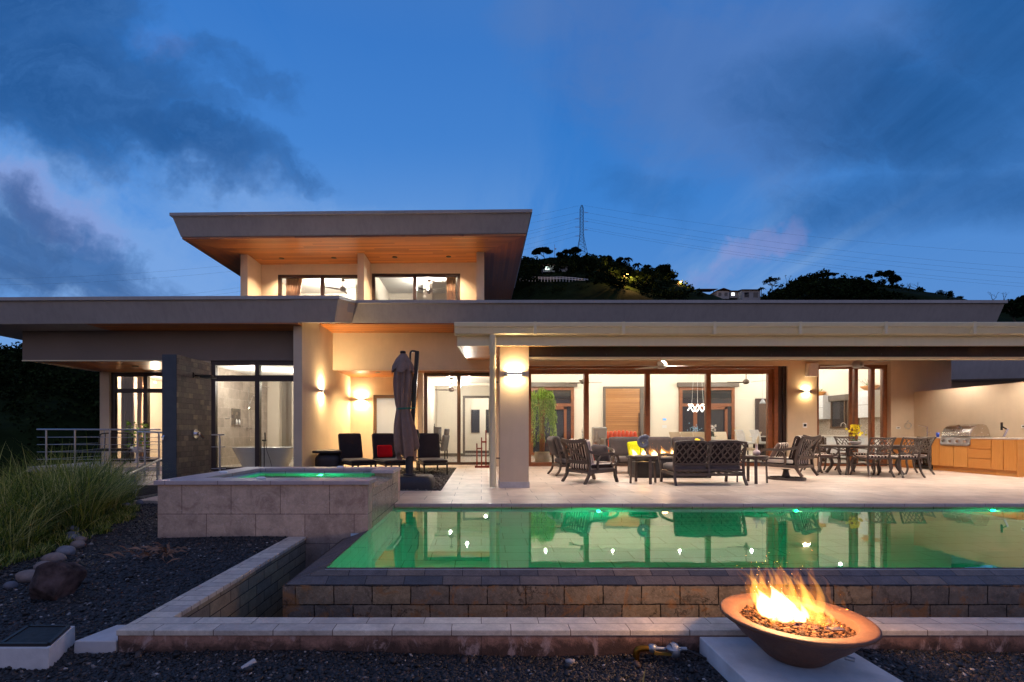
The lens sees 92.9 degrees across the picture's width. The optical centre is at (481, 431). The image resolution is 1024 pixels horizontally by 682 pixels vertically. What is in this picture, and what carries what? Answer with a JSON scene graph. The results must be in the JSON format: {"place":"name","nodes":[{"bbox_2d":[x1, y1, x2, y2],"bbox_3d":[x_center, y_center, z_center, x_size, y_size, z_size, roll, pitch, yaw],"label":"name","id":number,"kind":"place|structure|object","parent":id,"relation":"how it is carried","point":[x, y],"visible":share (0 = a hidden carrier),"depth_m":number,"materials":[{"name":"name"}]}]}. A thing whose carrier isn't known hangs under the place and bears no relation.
{"place":"outdoors","nodes":[
{"label":"outdoors","id":0,"kind":"place"},
{"bbox_2d":[0,348,100,486],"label":"hillside","id":1,"kind":"structure","parent":0,"point":[14,438],"depth_m":66.13,"materials":[{"name":"plant"}]},
{"bbox_2d":[0,341,99,461],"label":"slope forest","id":2,"kind":"object","parent":1,"relation":"on","point":[27,368],"visible":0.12,"depth_m":76.01,"materials":[{"name":"plant"}]},
{"bbox_2d":[27,462,161,477],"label":"terrace","id":3,"kind":"structure","parent":0,"point":[135,464],"depth_m":13.15,"materials":[{"name":"tile"}]},
{"bbox_2d":[36,429,160,466],"bbox_3d":[-10.422,0.433,14.274,3.364,1.034,2.094,0,0,0],"label":"railing","id":4,"kind":"object","parent":3,"relation":"on","point":[75,443],"visible":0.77,"depth_m":13.24,"materials":[{"name":"metal"}]},
{"bbox_2d":[93,432,133,463],"bbox_3d":[-10.931,0.486,14.435,0.885,0.933,0.624,0,0,-20],"label":"garden bench","id":5,"kind":"object","parent":3,"relation":"on","point":[116,448],"visible":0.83,"depth_m":14.51,"materials":[{"name":"black metal"}]},
{"bbox_2d":[125,420,149,462],"bbox_3d":[-10.549,0.292,14.907,0.749,1.316,0.672,0,0,0],"label":"potted plant","id":6,"kind":"object","parent":3,"relation":"on","point":[134,448],"visible":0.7,"depth_m":14.84,"materials":[{"name":"green plant"}]},
{"bbox_2d":[137,431,161,475],"bbox_3d":[-8.409,0.523,12.154,1.356,1.093,0.286,0,0,32],"label":"railing","id":7,"kind":"object","parent":3,"relation":"on","point":[145,441],"visible":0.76,"depth_m":12.04,"materials":[{"name":"metal"}]},
{"bbox_2d":[475,430,488,467],"bbox_3d":[0.020,0.510,14.550,0.420,1.120,0.240,0,0,-4],"label":"sculpture","id":8,"kind":"object","parent":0,"point":[481,466],"visible":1,"depth_m":14.54,"materials":[{"name":"brown wood"}]},
{"bbox_2d":[0,493,1023,681],"bbox_3d":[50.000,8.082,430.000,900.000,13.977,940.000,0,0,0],"label":"ground","id":9,"kind":"structure","parent":0,"point":[131,594],"depth_m":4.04,"materials":[{"name":"gravel"}]},
{"bbox_2d":[15,569,34,582],"bbox_3d":[-3.888,1.244,4.173,0.185,0.114,0.148,3,7,-1],"label":"border stone","id":10,"kind":"object","parent":9,"relation":"on","point":[23,576],"visible":0.67,"depth_m":4.12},
{"bbox_2d":[0,625,74,669],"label":"drain box","id":11,"kind":"object","parent":9,"relation":"on","point":[33,647],"visible":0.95,"depth_m":2.80,"materials":[{"name":"white concrete"}]},
{"bbox_2d":[29,560,86,600],"bbox_3d":[-3.396,1.220,3.895,0.326,0.413,0.322,-5,2,0],"label":"boulder","id":12,"kind":"object","parent":9,"relation":"on","point":[55,580],"visible":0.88,"depth_m":3.80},
{"bbox_2d":[56,546,75,555],"bbox_3d":[-4.220,1.216,4.938,0.186,0.112,0.156,6,3,22],"label":"border stone","id":13,"kind":"object","parent":9,"relation":"on","point":[68,550],"visible":0.62,"depth_m":4.90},
{"bbox_2d":[0,495,140,569],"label":"ground cover","id":14,"kind":"object","parent":9,"relation":"on","point":[123,513],"visible":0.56,"depth_m":5.44,"materials":[{"name":"green plant"}]},
{"bbox_2d":[0,432,188,554],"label":"tall grass","id":15,"kind":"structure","parent":9,"relation":"on","point":[55,499],"depth_m":5.98,"materials":[{"name":"plant"}]},
{"bbox_2d":[74,625,124,653],"bbox_3d":[-2.347,1.368,3.070,0.263,0.205,0.259,0,0,0],"label":"concrete pad","id":16,"kind":"object","parent":9,"relation":"on","point":[105,641],"visible":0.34,"depth_m":2.95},
{"bbox_2d":[122,457,161,496],"bbox_3d":[-6.859,1.188,9.950,0.048,1.224,2.896,0,0,-21],"label":"stair rail","id":17,"kind":"object","parent":9,"relation":"on","point":[147,465],"visible":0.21,"depth_m":10.11,"materials":[{"name":"metal"}]},
{"bbox_2d":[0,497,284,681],"bbox_3d":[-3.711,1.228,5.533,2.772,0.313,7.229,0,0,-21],"label":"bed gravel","id":18,"kind":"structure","parent":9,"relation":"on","point":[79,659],"depth_m":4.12,"materials":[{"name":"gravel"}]},
{"bbox_2d":[41,552,66,560],"bbox_3d":[-4.112,1.219,4.678,0.196,0.116,0.141,3,-7,-27],"label":"border stone","id":19,"kind":"object","parent":18,"relation":"on","point":[54,556],"visible":0.7,"depth_m":4.64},
{"bbox_2d":[103,542,187,562],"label":"dry leaves","id":20,"kind":"object","parent":18,"relation":"on","point":[158,550],"visible":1,"depth_m":4.72,"materials":[{"name":"brown plant"}]},
{"bbox_2d":[154,467,400,566],"bbox_3d":[-2.502,1.539,6.640,2.455,1.962,2.220,0,0,0],"label":"spa tub","id":21,"kind":"object","parent":9,"relation":"on","point":[322,515],"visible":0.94,"depth_m":5.56,"materials":[{"name":"stone"}]},
{"bbox_2d":[237,473,374,477],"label":"spa water","id":22,"kind":"structure","parent":21,"relation":"in","point":[316,475],"depth_m":7.04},
{"bbox_2d":[0,209,1023,487],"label":"house","id":23,"kind":"structure","parent":9,"relation":"on","point":[296,355],"depth_m":13.76,"materials":[{"name":"grey paint"}]},
{"bbox_2d":[121,377,134,457],"bbox_3d":[-11.453,-0.430,15.754,0.426,2.700,0.130,0,0,0],"label":"curtain","id":24,"kind":"object","parent":23,"relation":"hanging from","point":[127,406],"visible":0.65,"depth_m":15.72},
{"bbox_2d":[111,373,161,461],"bbox_3d":[-9.900,-0.467,15.560,3.800,2.835,0.128,0,0,0],"label":"window","id":25,"kind":"structure","parent":23,"relation":"in","point":[146,390],"depth_m":15.50,"materials":[{"name":"clear glass"}]},
{"bbox_2d":[137,377,142,457],"bbox_3d":[-11.063,-0.430,15.784,0.206,2.700,0.130,0,0,0],"label":"curtain","id":26,"kind":"object","parent":23,"relation":"hanging from","point":[139,398],"visible":0.52,"depth_m":15.75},
{"bbox_2d":[211,361,292,470],"bbox_3d":[-6.030,-0.428,13.120,2.460,2.956,0.140,0,0,0],"label":"window","id":27,"kind":"structure","parent":23,"relation":"in","point":[257,378],"depth_m":13.06,"materials":[{"name":"clear glass"}]},
{"bbox_2d":[232,447,292,466],"bbox_3d":[-6.229,0.733,14.050,1.750,0.575,0.800,0,0,0],"label":"bathtub","id":28,"kind":"object","parent":23,"relation":"on","point":[281,456],"visible":0.82,"depth_m":13.72,"materials":[{"name":"white ceramic"}]},
{"bbox_2d":[286,279,302,295],"bbox_3d":[-6.228,-4.380,16.204,0.556,1.701,0.130,0,0,0],"label":"curtain","id":29,"kind":"object","parent":23,"relation":"hanging from","point":[293,287],"visible":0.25,"depth_m":16.19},
{"bbox_2d":[278,275,356,295],"bbox_3d":[-5.310,-4.340,16.000,2.720,1.620,0.108,0,0,0],"label":"window","id":30,"kind":"structure","parent":23,"relation":"in","point":[322,278],"depth_m":15.95,"materials":[{"name":"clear glass"}]},
{"bbox_2d":[373,395,395,432],"bbox_3d":[-3.305,-0.110,17.051,0.950,2.360,0.159,0,0,0],"label":"window","id":31,"kind":"structure","parent":23,"relation":"in","point":[384,407],"depth_m":17.07,"materials":[{"name":"white glass"}]},
{"bbox_2d":[372,274,459,299],"bbox_3d":[-2.140,-4.360,16.000,2.900,1.660,0.108,0,0,0],"label":"window","id":32,"kind":"structure","parent":23,"relation":"in","point":[374,276],"depth_m":15.95,"materials":[{"name":"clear glass"}]},
{"bbox_2d":[440,428,449,450],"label":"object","id":33,"kind":"object","parent":23,"relation":"on","point":[444,442],"visible":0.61,"depth_m":17.03,"materials":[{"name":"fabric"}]},
{"bbox_2d":[447,278,455,299],"bbox_3d":[-1.003,-4.380,16.204,0.306,1.700,0.130,0,0,0],"label":"curtain","id":34,"kind":"object","parent":23,"relation":"hanging from","point":[451,288],"visible":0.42,"depth_m":16.21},
{"bbox_2d":[424,373,489,464],"bbox_3d":[-0.730,-0.422,15.835,2.260,2.985,0.118,0,0,0],"label":"sliding door","id":35,"kind":"structure","parent":23,"relation":"in","point":[426,375],"depth_m":15.78,"materials":[{"name":"brown metal"}]},
{"bbox_2d":[471,410,479,432],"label":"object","id":36,"kind":"structure","parent":23,"relation":"in","point":[475,414],"depth_m":23.95,"materials":[{"name":"grey glass"}]},
{"bbox_2d":[531,387,557,461],"bbox_3d":[2.018,-0.211,16.150,1.019,2.551,1.055,0,0,31],"label":"weeping tree","id":37,"kind":"object","parent":23,"relation":"on","point":[548,408],"visible":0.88,"depth_m":15.97,"materials":[{"name":"green plant"}]},
{"bbox_2d":[531,382,576,454],"bbox_3d":[3.115,-0.570,21.360,2.170,3.180,0.240,0,0,0],"label":"window","id":38,"kind":"structure","parent":23,"relation":"in","point":[563,392],"depth_m":21.44,"materials":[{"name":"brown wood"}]},
{"bbox_2d":[592,427,606,444],"bbox_3d":[3.955,0.455,16.300,0.480,1.220,0.240,0,0,0],"label":"glass vase","id":39,"kind":"object","parent":23,"relation":"on","point":[602,431],"visible":0.46,"depth_m":16.18,"materials":[{"name":"white glass"}]},
{"bbox_2d":[607,430,636,457],"bbox_3d":[4.954,0.509,16.930,1.138,1.116,0.860,0,0,2],"label":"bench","id":40,"kind":"object","parent":23,"relation":"on","point":[619,433],"visible":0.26,"depth_m":17.22,"materials":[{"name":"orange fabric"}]},
{"bbox_2d":[603,386,643,436],"bbox_3d":[6.400,-0.470,21.395,2.040,3.040,0.170,0,0,0],"label":"front door","id":41,"kind":"structure","parent":23,"relation":"in","point":[623,406],"depth_m":21.40,"materials":[{"name":"brown wood"}]},
{"bbox_2d":[634,360,676,369],"bbox_3d":[3.879,-1.502,10.066,1.021,0.405,1.167,0,0,-6],"label":"ceiling fan","id":42,"kind":"object","parent":23,"relation":"hanging from","point":[661,364],"visible":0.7,"depth_m":10.02},
{"bbox_2d":[529,365,785,465],"bbox_3d":[5.423,-0.477,15.126,8.045,3.135,0.268,0,0,0],"label":"sliding door","id":43,"kind":"structure","parent":23,"relation":"in","point":[775,375],"depth_m":15.09,"materials":[{"name":"brown wood"}]},
{"bbox_2d":[677,382,738,439],"bbox_3d":[9.935,-0.570,21.360,2.670,3.180,0.240,0,0,0],"label":"window","id":44,"kind":"structure","parent":23,"relation":"in","point":[722,393],"depth_m":21.44,"materials":[{"name":"brown wood"}]},
{"bbox_2d":[734,430,754,459],"bbox_3d":[9.916,0.495,18.289,0.610,1.140,0.400,0,0,-10],"label":"bar stool","id":45,"kind":"object","parent":23,"relation":"on","point":[740,434],"visible":0.65,"depth_m":18.18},
{"bbox_2d":[749,430,765,459],"bbox_3d":[10.486,0.495,18.289,0.610,1.140,0.400,0,0,-10],"label":"bar stool","id":46,"kind":"object","parent":23,"relation":"on","point":[755,434],"visible":0.66,"depth_m":18.20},
{"bbox_2d":[755,399,765,435],"bbox_3d":[12.700,-0.205,21.440,1.200,2.510,0.100,0,0,0],"label":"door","id":47,"kind":"structure","parent":23,"relation":"in","point":[760,409],"depth_m":21.42,"materials":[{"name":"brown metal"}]},
{"bbox_2d":[805,363,818,376],"bbox_3d":[10.100,-1.890,14.861,0.270,0.423,0.282,0,0,8],"label":"wall speaker","id":48,"kind":"object","parent":23,"relation":"attached to","point":[811,369],"depth_m":14.76,"materials":[{"name":"brown plastic"}]},
{"bbox_2d":[832,400,846,426],"bbox_3d":[14.350,-0.720,19.150,0.040,1.020,1.400,0,0,0],"label":"kitchen window","id":49,"kind":"structure","parent":23,"relation":"in","point":[837,406],"depth_m":19.50,"materials":[{"name":"grey glass"}]},
{"bbox_2d":[830,400,859,428],"bbox_3d":[14.320,-0.680,19.175,0.040,1.100,1.550,0,0,0],"label":"window frame","id":50,"kind":"structure","parent":23,"relation":"in","point":[831,427],"depth_m":19.14,"materials":[{"name":"wood"}]},
{"bbox_2d":[817,365,886,465],"bbox_3d":[11.500,-0.505,15.132,2.240,3.150,0.224,0,0,0],"label":"sliding door","id":51,"kind":"structure","parent":23,"relation":"in","point":[852,372],"depth_m":15.12,"materials":[{"name":"brown wood"}]},
{"bbox_2d":[820,360,888,367],"bbox_3d":[7.898,-1.512,10.142,1.021,0.405,1.167,0,0,-38],"label":"ceiling fan","id":52,"kind":"object","parent":23,"relation":"hanging from","point":[857,364],"visible":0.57,"depth_m":10.01},
{"bbox_2d":[116,537,1023,659],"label":"catch basin","id":53,"kind":"object","parent":9,"relation":"on","point":[239,607],"visible":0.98,"depth_m":2.95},
{"bbox_2d":[283,504,1023,616],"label":"swimming pool","id":54,"kind":"structure","parent":9,"relation":"in","point":[316,588],"depth_m":3.85,"materials":[{"name":"tile"}]},
{"bbox_2d":[325,508,1023,567],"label":"pool water","id":55,"kind":"structure","parent":54,"relation":"in","point":[693,538],"depth_m":5.16,"materials":[{"name":"liquid"}]},
{"bbox_2d":[700,637,902,681],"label":"concrete plinth","id":56,"kind":"structure","parent":9,"relation":"on","point":[738,659],"depth_m":2.56,"materials":[{"name":"concrete"}]},
{"bbox_2d":[719,593,881,667],"bbox_3d":[1.712,0.940,2.660,0.745,0.587,0.740,0,0,0],"label":"fire bowl","id":57,"kind":"object","parent":56,"relation":"on","point":[796,631],"visible":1,"depth_m":2.56,"materials":[{"name":"concrete"}]},
{"bbox_2d":[951,360,1023,388],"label":"garage wing","id":58,"kind":"structure","parent":9,"relation":"on","point":[968,373],"depth_m":18.17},
{"bbox_2d":[0,0,1023,348],"label":"sky","id":59,"kind":"structure","parent":0,"point":[900,123],"materials":[{"name":"blue"}]},
{"bbox_2d":[66,648,1023,681],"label":"front gravel","id":60,"kind":"structure","parent":0,"point":[999,672],"depth_m":2.76,"materials":[{"name":"gravel"}]},
{"bbox_2d":[628,642,706,661],"bbox_3d":[1.108,1.292,2.840,0.493,0.122,0.091,0,0,0],"label":"gas valve","id":61,"kind":"object","parent":60,"relation":"on","point":[674,649],"visible":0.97,"depth_m":2.84,"materials":[{"name":"silver metal"}]},
{"bbox_2d":[122,462,1023,507],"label":"patio","id":62,"kind":"structure","parent":0,"point":[467,484],"depth_m":9.01,"materials":[{"name":"stone"}]},
{"bbox_2d":[161,354,216,478],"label":"shower wall","id":63,"kind":"structure","parent":62,"relation":"on","point":[186,411],"depth_m":9.05,"materials":[{"name":"stone"}]},
{"bbox_2d":[312,449,343,466],"bbox_3d":[-4.150,0.789,13.300,0.760,0.618,0.640,0,0,0],"label":"side table","id":64,"kind":"object","parent":62,"relation":"on","point":[327,458],"visible":0.66,"depth_m":13.02,"materials":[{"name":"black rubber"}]},
{"bbox_2d":[547,436,591,475],"bbox_3d":[2.162,0.594,12.042,0.978,0.981,0.769,0,0,-8],"label":"armchair","id":65,"kind":"object","parent":62,"relation":"on","point":[556,449],"visible":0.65,"depth_m":11.73,"materials":[{"name":"brown metal"}]},
{"bbox_2d":[560,438,618,484],"bbox_3d":[2.307,0.610,10.387,1.013,0.953,0.797,0,0,-32],"label":"club chair","id":66,"kind":"object","parent":62,"relation":"on","point":[580,451],"visible":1,"depth_m":10.15,"materials":[{"name":"brown metal"}]},
{"bbox_2d":[591,444,610,461],"bbox_3d":[2.620,0.470,10.660,0.242,0.378,0.400,0,0,-38],"label":"throw pillow","id":67,"kind":"object","parent":66,"relation":"on","point":[599,448],"visible":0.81,"depth_m":10.56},
{"bbox_2d":[628,455,658,483],"bbox_3d":[3.380,0.784,10.160,0.610,0.572,0.610,0,0,-12],"label":"side table","id":68,"kind":"object","parent":62,"relation":"on","point":[649,458],"visible":0.95,"depth_m":10.07,"materials":[{"name":"brown metal"}]},
{"bbox_2d":[634,432,650,455],"bbox_3d":[3.360,0.247,10.140,0.320,0.500,0.120,0,0,0],"label":"shell sculpture","id":69,"kind":"object","parent":68,"relation":"on","point":[642,438],"visible":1,"depth_m":10.13,"materials":[{"name":"metal"}]},
{"bbox_2d":[605,437,719,472],"bbox_3d":[4.719,0.608,12.767,2.771,0.947,0.894,0,0,-2],"label":"sofa","id":70,"kind":"object","parent":62,"relation":"on","point":[655,446],"visible":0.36,"depth_m":13.00,"materials":[{"name":"grey metal"}]},
{"bbox_2d":[627,441,644,454],"bbox_3d":[3.950,0.440,12.420,0.400,0.388,0.194,-6,-1,6],"label":"throw pillow","id":71,"kind":"object","parent":70,"relation":"on","point":[633,447],"visible":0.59,"depth_m":12.36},
{"bbox_2d":[626,455,710,477],"bbox_3d":[4.423,0.657,11.520,1.914,0.827,0.660,0,0,0],"label":"fire table","id":72,"kind":"object","parent":62,"relation":"on","point":[643,470],"visible":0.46,"depth_m":11.24,"materials":[{"name":"black metal"}]},
{"bbox_2d":[658,440,747,485],"bbox_3d":[4.560,0.626,10.043,1.512,0.912,0.844,0,0,-1],"label":"loveseat","id":73,"kind":"object","parent":62,"relation":"on","point":[723,457],"visible":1,"depth_m":9.73,"materials":[{"name":"brown metal"}]},
{"bbox_2d":[736,455,768,483],"bbox_3d":[5.700,0.784,10.240,0.610,0.572,0.610,0,0,14],"label":"side table","id":74,"kind":"object","parent":62,"relation":"on","point":[755,458],"visible":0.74,"depth_m":10.04,"materials":[{"name":"brown metal"}]},
{"bbox_2d":[759,435,821,480],"bbox_3d":[6.897,0.567,10.889,0.797,1.007,0.997,0,0,-31],"label":"swivel chair","id":75,"kind":"object","parent":62,"relation":"on","point":[800,449],"visible":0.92,"depth_m":10.62,"materials":[{"name":"brown metal"}]},
{"bbox_2d":[770,442,788,456],"bbox_3d":[6.780,0.430,11.060,0.400,0.371,0.254,0,0,-31],"label":"throw pillow","id":76,"kind":"object","parent":75,"relation":"on","point":[779,446],"visible":0.65,"depth_m":10.96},
{"bbox_2d":[800,440,841,474],"bbox_3d":[8.518,0.602,12.271,0.735,0.956,0.625,0,0,-8],"label":"dining chair","id":77,"kind":"object","parent":62,"relation":"on","point":[819,456],"visible":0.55,"depth_m":12.03,"materials":[{"name":"brown metal"}]},
{"bbox_2d":[803,436,841,471],"bbox_3d":[9.222,0.602,13.183,0.625,0.956,0.735,0,0,2],"label":"dining chair","id":78,"kind":"object","parent":62,"relation":"on","point":[825,450],"visible":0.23,"depth_m":13.37,"materials":[{"name":"brown metal"}]},
{"bbox_2d":[833,436,873,471],"bbox_3d":[10.117,0.602,13.213,0.625,0.956,0.735,0,0,-3],"label":"dining chair","id":79,"kind":"object","parent":62,"relation":"on","point":[850,453],"visible":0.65,"depth_m":13.42,"materials":[{"name":"brown metal"}]},
{"bbox_2d":[817,445,914,474],"bbox_3d":[9.720,0.715,12.360,2.240,0.750,1.040,0,0,0],"label":"dining table","id":80,"kind":"object","parent":62,"relation":"on","point":[832,463],"visible":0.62,"depth_m":12.05,"materials":[{"name":"brown metal"}]},
{"bbox_2d":[845,424,866,444],"bbox_3d":[9.457,0.070,12.300,0.398,0.539,0.390,0,0,0],"label":"orchid","id":81,"kind":"object","parent":80,"relation":"on","point":[856,441],"visible":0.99,"depth_m":12.26,"materials":[{"name":"yellow plant"}]},
{"bbox_2d":[849,437,896,477],"bbox_3d":[9.377,0.602,11.658,0.625,0.956,0.735,0,0,3],"label":"dining chair","id":82,"kind":"object","parent":62,"relation":"on","point":[867,457],"visible":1,"depth_m":11.44,"materials":[{"name":"brown metal"}]},
{"bbox_2d":[877,437,926,477],"bbox_3d":[10.024,0.602,11.598,0.625,0.956,0.735,0,0,-4],"label":"dining chair","id":83,"kind":"object","parent":62,"relation":"on","point":[899,457],"visible":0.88,"depth_m":11.37,"materials":[{"name":"brown metal"}]},
{"bbox_2d":[889,437,935,474],"bbox_3d":[10.982,0.602,12.393,0.735,0.956,0.625,0,0,6],"label":"dining chair","id":84,"kind":"object","parent":62,"relation":"on","point":[929,447],"visible":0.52,"depth_m":12.17,"materials":[{"name":"brown metal"}]},
{"bbox_2d":[914,439,932,468],"bbox_3d":[12.948,0.615,13.960,0.604,0.850,0.580,0,0,0],"label":"wine fridge","id":85,"kind":"object","parent":62,"relation":"on","point":[924,463],"visible":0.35,"depth_m":13.89,"materials":[{"name":"black metal"}]},
{"bbox_2d":[893,437,1023,476],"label":"barbecue counter","id":86,"kind":"object","parent":62,"relation":"on","point":[993,456],"visible":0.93,"depth_m":12.33,"materials":[{"name":"wood"}]},
{"bbox_2d":[893,439,912,465],"bbox_3d":[12.666,0.615,14.625,0.022,0.810,0.670,0,0,0],"label":"cabinet door","id":87,"kind":"structure","parent":86,"relation":"in","point":[897,442],"depth_m":14.57,"materials":[{"name":"brown wood"}]},
{"bbox_2d":[932,439,939,464],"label":"cabinet door","id":88,"kind":"structure","parent":86,"relation":"in","point":[935,446],"depth_m":13.54,"materials":[{"name":"brown wood"}]},
{"bbox_2d":[939,445,953,465],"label":"cabinet door","id":89,"kind":"structure","parent":86,"relation":"in","point":[946,452],"depth_m":13.22,"materials":[{"name":"brown wood"}]},
{"bbox_2d":[954,446,967,466],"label":"cabinet door","id":90,"kind":"structure","parent":86,"relation":"in","point":[960,452],"depth_m":12.82,"materials":[{"name":"brown wood"}]},
{"bbox_2d":[940,424,989,445],"bbox_3d":[12.894,0.086,12.980,0.611,0.568,0.820,0,0,0],"label":"gas grill","id":91,"kind":"object","parent":86,"relation":"in","point":[950,433],"visible":1,"depth_m":12.81,"materials":[{"name":"metal"}]},
{"bbox_2d":[992,440,1003,469],"bbox_3d":[12.661,0.565,11.920,0.022,0.730,0.270,0,0,0],"label":"cabinet door","id":92,"kind":"structure","parent":86,"relation":"in","point":[997,445],"depth_m":11.89,"materials":[{"name":"brown wood"}]},
{"bbox_2d":[1004,440,1016,470],"bbox_3d":[12.661,0.565,11.630,0.022,0.730,0.280,0,0,0],"label":"cabinet door","id":93,"kind":"structure","parent":86,"relation":"in","point":[1010,446],"depth_m":11.62,"materials":[{"name":"brown wood"}]},
{"bbox_2d":[914,382,1023,437],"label":"barbecue wall","id":94,"kind":"structure","parent":62,"relation":"on","point":[991,407],"depth_m":13.19,"materials":[{"name":"paint"}]},
{"bbox_2d":[576,205,587,255],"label":"power pylon","id":95,"kind":"object","parent":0,"point":[582,214],"visible":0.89,"depth_m":308.97,"materials":[{"name":"black metal"}]},
{"bbox_2d":[491,257,1023,321],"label":"hills","id":96,"kind":"structure","parent":0,"point":[600,291],"depth_m":223.69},
{"bbox_2d":[531,247,552,258],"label":"umbrella tree","id":97,"kind":"object","parent":96,"relation":"on","point":[543,250],"visible":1,"depth_m":295.29,"materials":[{"name":"green plant"}]},
{"bbox_2d":[495,261,607,299],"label":"hill bushes","id":98,"kind":"object","parent":96,"relation":"on","point":[579,269],"visible":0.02,"depth_m":238.09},
{"bbox_2d":[644,264,671,273],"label":"broad tree","id":99,"kind":"object","parent":96,"relation":"on","point":[662,268],"visible":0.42,"depth_m":291.49,"materials":[{"name":"green plant"}]},
{"bbox_2d":[484,251,952,299],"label":"hill scrub","id":100,"kind":"object","parent":96,"relation":"on","point":[622,276],"visible":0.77,"depth_m":226.30,"materials":[{"name":"plant"}]},
{"bbox_2d":[710,288,730,299],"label":"hill house","id":101,"kind":"structure","parent":96,"relation":"on","point":[722,293],"depth_m":282.00,"materials":[{"name":"white concrete"}]},
{"bbox_2d":[735,289,760,299],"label":"hill house","id":102,"kind":"structure","parent":96,"relation":"on","point":[748,294],"depth_m":279.00,"materials":[{"name":"white concrete"}]},
{"bbox_2d":[873,270,894,280],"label":"broad tree","id":103,"kind":"object","parent":96,"relation":"on","point":[887,274],"visible":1,"depth_m":291.92,"materials":[{"name":"green plant"}]},
{"bbox_2d":[1001,298,1023,321],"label":"broad tree","id":104,"kind":"object","parent":96,"relation":"on","point":[1008,307],"visible":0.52,"depth_m":119.80,"materials":[{"name":"green plant"}]},
{"bbox_2d":[1009,295,1023,316],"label":"broad tree","id":105,"kind":"object","parent":96,"relation":"on","point":[1018,306],"visible":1,"depth_m":109.52,"materials":[{"name":"green plant"}]},
{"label":"gravel patch bed","id":106,"kind":"structure","parent":0,"visible":0},
{"bbox_2d":[400,468,455,490],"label":"patch gravel","id":107,"kind":"structure","parent":106,"relation":"on","point":[435,472],"depth_m":12.44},
{"bbox_2d":[338,433,376,466],"bbox_3d":[-3.382,0.565,12.959,0.650,1.050,1.835,0,0,-30],"label":"sun lounger","id":108,"kind":"object","parent":107,"relation":"on","point":[350,448],"visible":0.98,"depth_m":13.21,"materials":[{"name":"black fabric"}]},
{"bbox_2d":[370,433,405,466],"bbox_3d":[-2.497,0.565,12.968,0.650,1.050,1.835,0,0,-26],"label":"sun lounger","id":109,"kind":"object","parent":107,"relation":"on","point":[382,439],"visible":0.81,"depth_m":13.23,"materials":[{"name":"black fabric"}]},
{"bbox_2d":[377,445,392,457],"bbox_3d":[-2.600,0.525,13.100,0.400,0.333,0.171,0,0,-22],"label":"throw pillow","id":110,"kind":"object","parent":109,"relation":"on","point":[384,451],"visible":1,"depth_m":13.04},
{"bbox_2d":[391,350,434,489],"bbox_3d":[-1.420,-0.254,9.550,1.000,2.709,0.800,0,0,0],"label":"cantilever umbrella","id":111,"kind":"object","parent":107,"relation":"on","point":[406,431],"visible":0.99,"depth_m":9.38,"materials":[{"name":"grey fabric"}]},
{"bbox_2d":[415,433,447,474],"bbox_3d":[-1.369,0.565,13.088,0.650,1.050,1.835,0,0,-14],"label":"sun lounger","id":112,"kind":"object","parent":106,"relation":"on","point":[429,451],"visible":0.94,"depth_m":13.40,"materials":[{"name":"black fabric"}]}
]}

